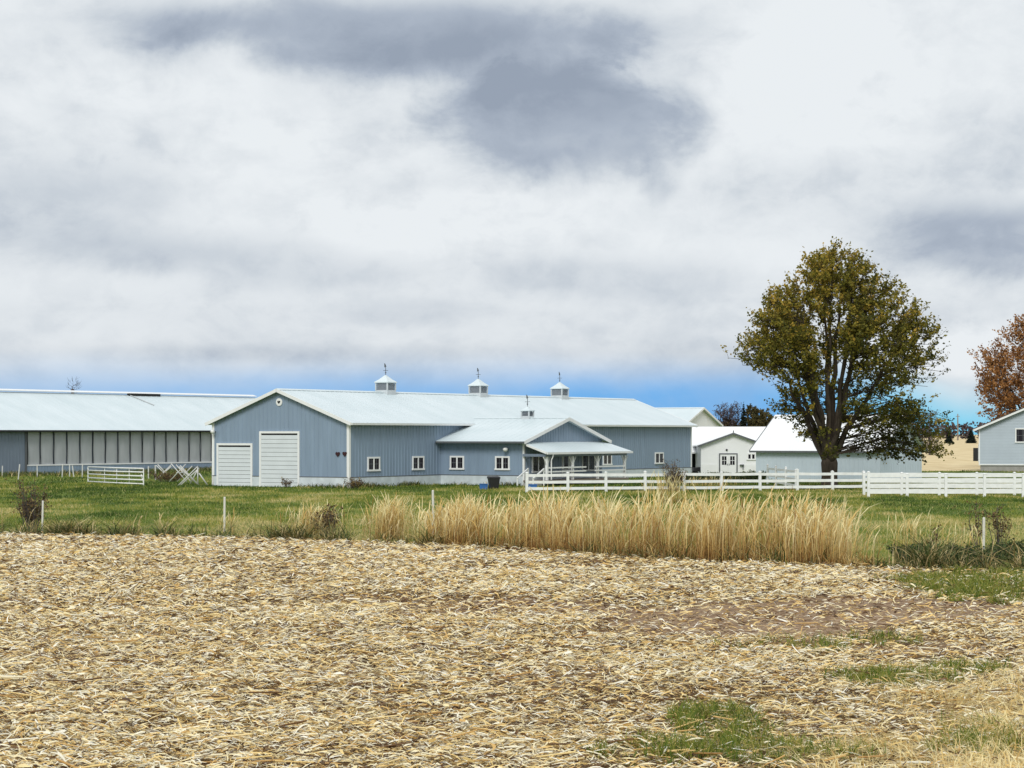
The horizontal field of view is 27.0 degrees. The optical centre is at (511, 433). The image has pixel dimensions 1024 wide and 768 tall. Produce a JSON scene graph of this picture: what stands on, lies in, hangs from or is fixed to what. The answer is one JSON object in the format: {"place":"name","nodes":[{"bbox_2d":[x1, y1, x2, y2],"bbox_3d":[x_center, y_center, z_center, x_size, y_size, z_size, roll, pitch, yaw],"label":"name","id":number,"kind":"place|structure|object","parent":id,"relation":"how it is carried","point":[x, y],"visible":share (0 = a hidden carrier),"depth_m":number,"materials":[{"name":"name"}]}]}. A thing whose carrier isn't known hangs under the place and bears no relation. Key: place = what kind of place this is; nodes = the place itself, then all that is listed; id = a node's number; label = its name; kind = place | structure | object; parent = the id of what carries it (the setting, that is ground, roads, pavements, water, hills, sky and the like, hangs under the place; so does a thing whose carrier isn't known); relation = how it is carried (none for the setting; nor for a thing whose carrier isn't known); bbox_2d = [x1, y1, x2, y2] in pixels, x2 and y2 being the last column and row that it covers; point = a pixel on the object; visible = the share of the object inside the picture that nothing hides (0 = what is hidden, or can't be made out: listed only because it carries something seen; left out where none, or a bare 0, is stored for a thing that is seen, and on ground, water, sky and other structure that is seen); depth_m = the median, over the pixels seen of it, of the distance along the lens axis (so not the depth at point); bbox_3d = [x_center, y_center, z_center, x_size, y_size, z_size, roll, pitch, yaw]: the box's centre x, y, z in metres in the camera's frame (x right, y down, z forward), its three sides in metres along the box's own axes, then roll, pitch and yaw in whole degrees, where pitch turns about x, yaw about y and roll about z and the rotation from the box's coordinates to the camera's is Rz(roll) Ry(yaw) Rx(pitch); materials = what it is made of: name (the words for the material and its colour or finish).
{"place":"outdoors","nodes":[
{"label":"outdoors","id":0,"kind":"place"},
{"bbox_2d":[0,536,1023,767],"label":"field","id":1,"kind":"structure","parent":0,"point":[764,624],"depth_m":37.97,"materials":[{"name":"beige plant"}]},
{"bbox_2d":[0,531,1023,767],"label":"corn residue","id":2,"kind":"object","parent":1,"relation":"on","point":[349,549],"visible":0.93,"depth_m":37.48},
{"bbox_2d":[0,534,1023,767],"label":"corn stalks","id":3,"kind":"object","parent":1,"relation":"on","point":[567,751],"visible":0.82,"depth_m":31.61,"materials":[{"name":"beige plant"}]},
{"bbox_2d":[413,561,1023,767],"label":"grass tufts","id":4,"kind":"object","parent":1,"relation":"on","point":[974,585],"visible":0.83,"depth_m":29.09,"materials":[{"name":"green plant"}]},
{"bbox_2d":[665,654,1023,767],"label":"pale straw","id":5,"kind":"object","parent":1,"relation":"on","point":[1001,760],"visible":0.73,"depth_m":26.60,"materials":[{"name":"beige plant"}]},
{"bbox_2d":[0,470,1023,570],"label":"pasture","id":6,"kind":"structure","parent":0,"point":[465,492],"depth_m":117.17,"materials":[{"name":"green plant"}]},
{"bbox_2d":[4,475,51,531],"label":"weed bush","id":7,"kind":"object","parent":6,"relation":"on","point":[27,509],"visible":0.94,"depth_m":86.33,"materials":[{"name":"brown plant"}]},
{"bbox_2d":[41,501,43,526],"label":"fence stake","id":8,"kind":"object","parent":6,"relation":"on","point":[42,512],"visible":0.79,"depth_m":85.57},
{"bbox_2d":[67,377,81,392],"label":"bare tree","id":9,"kind":"object","parent":6,"relation":"on","point":[77,384],"visible":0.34,"depth_m":300.10,"materials":[{"name":"grey"}]},
{"bbox_2d":[87,466,143,484],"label":"farm gate","id":10,"kind":"structure","parent":6,"relation":"on","point":[104,474],"depth_m":167.63,"materials":[{"name":"white metal"}]},
{"bbox_2d":[0,389,256,472],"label":"curtain sided barn","id":11,"kind":"structure","parent":6,"relation":"on","point":[54,432],"depth_m":221.71,"materials":[{"name":"grey metal"}]},
{"bbox_2d":[156,465,170,475],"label":"pole trestle","id":12,"kind":"object","parent":6,"relation":"on","point":[169,467],"visible":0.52,"depth_m":186.61,"materials":[{"name":"white wood"}]},
{"bbox_2d":[149,470,185,481],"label":"weed mound","id":13,"kind":"object","parent":6,"relation":"on","point":[166,476],"visible":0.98,"depth_m":177.31,"materials":[{"name":"brown plant"}]},
{"bbox_2d":[169,463,191,481],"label":"pole trestle","id":14,"kind":"object","parent":6,"relation":"on","point":[177,472],"visible":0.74,"depth_m":176.27,"materials":[{"name":"white wood"}]},
{"bbox_2d":[178,465,199,484],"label":"pole trestle","id":15,"kind":"object","parent":6,"relation":"on","point":[184,471],"visible":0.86,"depth_m":164.90,"materials":[{"name":"white wood"}]},
{"bbox_2d":[190,467,207,484],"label":"propped poles","id":16,"kind":"object","parent":6,"relation":"on","point":[197,477],"visible":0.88,"depth_m":164.97,"materials":[{"name":"white wood"}]},
{"bbox_2d":[223,497,225,527],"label":"fence stake","id":17,"kind":"object","parent":6,"relation":"on","point":[224,507],"visible":0.81,"depth_m":85.97,"materials":[{"name":"white wood"}]},
{"bbox_2d":[220,510,239,534],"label":"dry grass clump","id":18,"kind":"object","parent":6,"relation":"on","point":[233,518],"visible":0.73,"depth_m":84.22,"materials":[{"name":"beige plant"}]},
{"bbox_2d":[281,477,292,487],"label":"weed bush","id":19,"kind":"object","parent":6,"relation":"on","point":[286,484],"visible":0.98,"depth_m":158.55,"materials":[{"name":"brown plant"}]},
{"bbox_2d":[273,497,358,536],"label":"dry grass clump","id":20,"kind":"object","parent":6,"relation":"on","point":[305,515],"visible":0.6,"depth_m":83.34,"materials":[{"name":"beige plant"}]},
{"bbox_2d":[309,503,346,534],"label":"weed bush","id":21,"kind":"object","parent":6,"relation":"on","point":[327,516],"visible":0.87,"depth_m":82.64,"materials":[{"name":"brown plant"}]},
{"bbox_2d":[343,477,364,488],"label":"weed bush","id":22,"kind":"object","parent":6,"relation":"on","point":[353,483],"visible":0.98,"depth_m":154.68,"materials":[{"name":"brown plant"}]},
{"bbox_2d":[360,490,420,540],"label":"dry grass clump","id":23,"kind":"object","parent":6,"relation":"on","point":[395,511],"visible":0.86,"depth_m":79.82,"materials":[{"name":"beige plant"}]},
{"bbox_2d":[432,490,433,524],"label":"fence stake","id":24,"kind":"object","parent":6,"relation":"on","point":[433,502],"visible":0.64,"depth_m":81.46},
{"bbox_2d":[205,363,697,486],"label":"barn","id":25,"kind":"structure","parent":6,"relation":"on","point":[384,432],"depth_m":165.10,"materials":[{"name":"blue metal"}]},
{"bbox_2d":[216,443,252,485],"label":"garage door","id":26,"kind":"structure","parent":25,"relation":"in","point":[234,461],"depth_m":162.60,"materials":[{"name":"white metal"}]},
{"bbox_2d":[259,431,299,486],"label":"garage door","id":27,"kind":"structure","parent":25,"relation":"in","point":[279,451],"depth_m":160.35,"materials":[{"name":"white metal"}]},
{"bbox_2d":[367,457,380,470],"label":"window","id":28,"kind":"structure","parent":25,"relation":"in","point":[373,463],"depth_m":159.53,"materials":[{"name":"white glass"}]},
{"bbox_2d":[412,456,424,469],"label":"window","id":29,"kind":"structure","parent":25,"relation":"in","point":[417,461],"depth_m":164.55,"materials":[{"name":"white glass"}]},
{"bbox_2d":[449,456,464,469],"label":"window","id":30,"kind":"structure","parent":25,"relation":"in","point":[456,462],"depth_m":166.37,"materials":[{"name":"white glass"}]},
{"bbox_2d":[494,456,509,469],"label":"window","id":31,"kind":"structure","parent":25,"relation":"in","point":[501,462],"depth_m":164.19,"materials":[{"name":"white glass"}]},
{"bbox_2d":[531,457,544,472],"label":"window","id":32,"kind":"structure","parent":25,"relation":"in","point":[538,463],"depth_m":164.87,"materials":[{"name":"glass"}]},
{"bbox_2d":[562,456,569,477],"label":"entry door","id":33,"kind":"structure","parent":25,"relation":"in","point":[565,459],"depth_m":168.45,"materials":[{"name":"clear glass"}]},
{"bbox_2d":[582,456,595,470],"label":"window","id":34,"kind":"structure","parent":25,"relation":"in","point":[588,461],"depth_m":171.57,"materials":[{"name":"glass"}]},
{"bbox_2d":[602,456,612,464],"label":"window","id":35,"kind":"structure","parent":25,"relation":"in","point":[607,460],"depth_m":190.00,"materials":[{"name":"white glass"}]},
{"bbox_2d":[655,452,663,463],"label":"window","id":36,"kind":"structure","parent":25,"relation":"in","point":[659,456],"depth_m":198.44,"materials":[{"name":"white glass"}]},
{"bbox_2d":[480,484,487,489],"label":"plastic tub","id":37,"kind":"object","parent":6,"relation":"on","point":[483,486],"visible":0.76,"depth_m":152.81,"materials":[{"name":"blue plastic"}]},
{"bbox_2d":[487,476,500,488],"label":"wheeled bin","id":38,"kind":"object","parent":6,"relation":"on","point":[493,481],"visible":0.88,"depth_m":152.20,"materials":[{"name":"black plastic"}]},
{"bbox_2d":[0,466,1021,491],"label":"yard weeds","id":39,"kind":"object","parent":6,"relation":"on","point":[30,473],"visible":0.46,"depth_m":192.21,"materials":[{"name":"green plant"}]},
{"bbox_2d":[0,508,1023,570],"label":"edge weeds","id":40,"kind":"object","parent":6,"relation":"on","point":[933,557],"visible":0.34,"depth_m":73.37,"materials":[{"name":"green plant"}]},
{"bbox_2d":[405,478,888,566],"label":"tall dry grass","id":41,"kind":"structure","parent":6,"relation":"on","point":[465,511],"depth_m":67.13,"materials":[{"name":"beige plant"}]},
{"bbox_2d":[640,471,695,502],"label":"dry grass clump","id":42,"kind":"object","parent":6,"relation":"on","point":[672,487],"visible":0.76,"depth_m":122.95,"materials":[{"name":"beige plant"}]},
{"bbox_2d":[660,459,687,490],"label":"weed bush","id":43,"kind":"object","parent":6,"relation":"on","point":[670,471],"visible":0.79,"depth_m":147.59,"materials":[{"name":"brown plant"}]},
{"bbox_2d":[675,471,702,483],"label":"shrub","id":44,"kind":"object","parent":6,"relation":"on","point":[689,477],"visible":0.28,"depth_m":167.37,"materials":[{"name":"green plant"}]},
{"bbox_2d":[525,469,864,491],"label":"board fence","id":45,"kind":"object","parent":6,"relation":"on","point":[721,474],"visible":0.93,"depth_m":148.61,"materials":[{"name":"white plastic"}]},
{"bbox_2d":[692,467,699,472],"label":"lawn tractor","id":46,"kind":"object","parent":6,"relation":"on","point":[696,469],"visible":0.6,"depth_m":206.58,"materials":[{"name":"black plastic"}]},
{"bbox_2d":[696,472,717,483],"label":"shrub","id":47,"kind":"object","parent":6,"relation":"on","point":[707,477],"visible":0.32,"depth_m":169.22,"materials":[{"name":"green plant"}]},
{"bbox_2d":[685,476,747,485],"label":"dry grass clump","id":48,"kind":"object","parent":6,"relation":"on","point":[713,483],"visible":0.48,"depth_m":157.18,"materials":[{"name":"beige plant"}]},
{"bbox_2d":[708,472,731,479],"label":"shrub","id":49,"kind":"object","parent":6,"relation":"on","point":[726,477],"visible":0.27,"depth_m":171.47,"materials":[{"name":"green plant"}]},
{"bbox_2d":[692,427,765,472],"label":"white workshop","id":50,"kind":"structure","parent":6,"relation":"on","point":[720,449],"depth_m":206.00,"materials":[{"name":"white metal"}]},
{"bbox_2d":[720,454,727,472],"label":"door","id":51,"kind":"structure","parent":50,"relation":"in","point":[723,457],"depth_m":205.94,"materials":[{"name":"white wood"}]},
{"bbox_2d":[728,454,735,472],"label":"door","id":52,"kind":"structure","parent":50,"relation":"in","point":[731,457],"depth_m":205.94,"materials":[{"name":"white wood"}]},
{"bbox_2d":[747,453,755,459],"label":"window","id":53,"kind":"structure","parent":50,"relation":"in","point":[750,456],"depth_m":205.94,"materials":[{"name":"white glass"}]},
{"bbox_2d":[728,472,754,482],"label":"shrub","id":54,"kind":"object","parent":6,"relation":"on","point":[750,477],"visible":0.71,"depth_m":173.37,"materials":[{"name":"green plant"}]},
{"bbox_2d":[742,469,766,479],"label":"shrub","id":55,"kind":"object","parent":6,"relation":"on","point":[762,477],"visible":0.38,"depth_m":175.41,"materials":[{"name":"green plant"}]},
{"bbox_2d":[766,464,795,485],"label":"board fence","id":56,"kind":"object","parent":6,"relation":"on","point":[776,469],"visible":0.72,"depth_m":159.96,"materials":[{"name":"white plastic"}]},
{"bbox_2d":[720,236,955,484],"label":"maple tree","id":57,"kind":"object","parent":6,"relation":"on","point":[784,316],"visible":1,"depth_m":156.03,"materials":[{"name":"green plant"}]},
{"bbox_2d":[749,414,927,479],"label":"metal shed","id":58,"kind":"structure","parent":6,"relation":"on","point":[778,444],"depth_m":184.34,"materials":[{"name":"white metal"}]},
{"bbox_2d":[878,511,938,551],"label":"dry grass clump","id":59,"kind":"object","parent":6,"relation":"on","point":[909,525],"visible":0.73,"depth_m":71.74,"materials":[{"name":"beige plant"}]},
{"bbox_2d":[886,541,971,564],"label":"weed mound","id":60,"kind":"object","parent":6,"relation":"on","point":[888,547],"visible":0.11,"depth_m":65.55,"materials":[{"name":"green plant"}]},
{"bbox_2d":[920,521,941,545],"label":"weed bush","id":61,"kind":"object","parent":6,"relation":"on","point":[927,541],"visible":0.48,"depth_m":71.60,"materials":[{"name":"brown plant"}]},
{"bbox_2d":[862,472,1021,494],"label":"board fence","id":62,"kind":"object","parent":6,"relation":"on","point":[864,474],"visible":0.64,"depth_m":138.47,"materials":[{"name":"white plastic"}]},
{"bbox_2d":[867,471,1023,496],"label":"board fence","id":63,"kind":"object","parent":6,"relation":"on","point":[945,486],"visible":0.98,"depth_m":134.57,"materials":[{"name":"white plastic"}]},
{"bbox_2d":[922,519,981,548],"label":"dry grass clump","id":64,"kind":"object","parent":6,"relation":"on","point":[961,535],"visible":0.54,"depth_m":70.55,"materials":[{"name":"beige plant"}]},
{"bbox_2d":[930,540,1017,563],"bbox_3d":[13.968,3.657,64.811,2.632,0.760,2.714,0,0,31],"label":"weed mound","id":65,"kind":"object","parent":6,"relation":"on","point":[977,546],"visible":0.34,"depth_m":64.55,"materials":[{"name":"green plant"}]},
{"bbox_2d":[953,498,1002,546],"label":"weed bush","id":66,"kind":"object","parent":6,"relation":"on","point":[977,527],"visible":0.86,"depth_m":74.97,"materials":[{"name":"brown plant"}]},
{"bbox_2d":[982,517,984,548],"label":"fence stake","id":67,"kind":"object","parent":6,"relation":"on","point":[983,532],"visible":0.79,"depth_m":69.46,"materials":[{"name":"white wood"}]},
{"bbox_2d":[977,503,1017,544],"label":"weed bush","id":68,"kind":"object","parent":6,"relation":"on","point":[995,526],"visible":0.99,"depth_m":74.35,"materials":[{"name":"brown plant"}]},
{"bbox_2d":[983,538,1023,561],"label":"weed mound","id":69,"kind":"object","parent":6,"relation":"on","point":[1009,544],"visible":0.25,"depth_m":66.53,"materials":[{"name":"green plant"}]},
{"bbox_2d":[0,0,1023,434],"label":"sky","id":70,"kind":"structure","parent":0,"point":[257,198],"materials":[{"name":"white"}]},
{"bbox_2d":[657,407,723,426],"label":"white barn","id":71,"kind":"structure","parent":0,"point":[701,417],"depth_m":265.29,"materials":[{"name":"white metal"}]},
{"bbox_2d":[922,435,979,470],"bbox_3d":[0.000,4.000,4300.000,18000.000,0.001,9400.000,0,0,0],"label":"ground","id":72,"kind":"structure","parent":0,"point":[961,449],"depth_m":345.18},
{"bbox_2d":[712,403,731,426],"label":"bare tree","id":73,"kind":"object","parent":72,"relation":"on","point":[721,412],"visible":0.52,"depth_m":419.34,"materials":[{"name":"brown plant"}]},
{"bbox_2d":[719,404,738,426],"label":"bare tree","id":74,"kind":"object","parent":72,"relation":"on","point":[727,416],"visible":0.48,"depth_m":419.27,"materials":[{"name":"brown plant"}]},
{"bbox_2d":[720,418,739,426],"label":"round tree","id":75,"kind":"object","parent":72,"relation":"on","point":[735,425],"visible":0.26,"depth_m":419.92,"materials":[{"name":"green plant"}]},
{"bbox_2d":[723,400,741,426],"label":"bare tree","id":76,"kind":"object","parent":72,"relation":"on","point":[733,414],"visible":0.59,"depth_m":419.78,"materials":[{"name":"brown plant"}]},
{"bbox_2d":[739,402,747,426],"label":"spruce tree","id":77,"kind":"object","parent":72,"relation":"on","point":[743,422],"visible":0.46,"depth_m":414.84,"materials":[{"name":"green plant"}]},
{"bbox_2d":[739,404,762,426],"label":"round tree","id":78,"kind":"object","parent":72,"relation":"on","point":[750,410],"visible":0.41,"depth_m":417.25,"materials":[{"name":"green plant"}]},
{"bbox_2d":[750,407,770,426],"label":"round tree","id":79,"kind":"object","parent":72,"relation":"on","point":[761,414],"visible":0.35,"depth_m":417.93,"materials":[{"name":"green plant"}]},
{"bbox_2d":[762,408,772,425],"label":"round tree","id":80,"kind":"object","parent":72,"relation":"on","point":[769,418],"visible":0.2,"depth_m":419.10,"materials":[{"name":"green plant"}]},
{"bbox_2d":[739,421,984,438],"bbox_3d":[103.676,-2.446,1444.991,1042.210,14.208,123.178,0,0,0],"label":"distant wood","id":81,"kind":"object","parent":72,"relation":"on","point":[964,427],"visible":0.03,"depth_m":1440.96,"materials":[{"name":"plant"}]},
{"bbox_2d":[917,406,944,454],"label":"bare tree","id":82,"kind":"object","parent":72,"relation":"on","point":[929,439],"visible":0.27,"depth_m":399.82,"materials":[{"name":"brown plant"}]},
{"bbox_2d":[944,433,954,442],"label":"spruce tree","id":83,"kind":"object","parent":72,"relation":"on","point":[949,439],"visible":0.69,"depth_m":899.22,"materials":[{"name":"green plant"}]},
{"bbox_2d":[956,414,959,439],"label":"utility pole","id":84,"kind":"object","parent":72,"relation":"on","point":[957,416],"visible":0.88,"depth_m":1299.69,"materials":[{"name":"grey wood"}]},
{"bbox_2d":[966,429,976,442],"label":"spruce tree","id":85,"kind":"object","parent":72,"relation":"on","point":[971,438],"visible":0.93,"depth_m":899.09,"materials":[{"name":"green plant"}]},
{"bbox_2d":[967,314,1023,420],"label":"maple tree","id":86,"kind":"object","parent":72,"relation":"on","point":[1005,390],"visible":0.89,"depth_m":251.10,"materials":[{"name":"red plant"}]},
{"bbox_2d":[973,407,1023,471],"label":"house","id":87,"kind":"structure","parent":72,"relation":"on","point":[1001,445],"depth_m":225.41,"materials":[{"name":"blue"}]},
{"bbox_2d":[1015,428,1023,442],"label":"window","id":88,"kind":"structure","parent":87,"relation":"in","point":[1019,432],"depth_m":224.97,"materials":[{"name":"white glass"}]}
]}

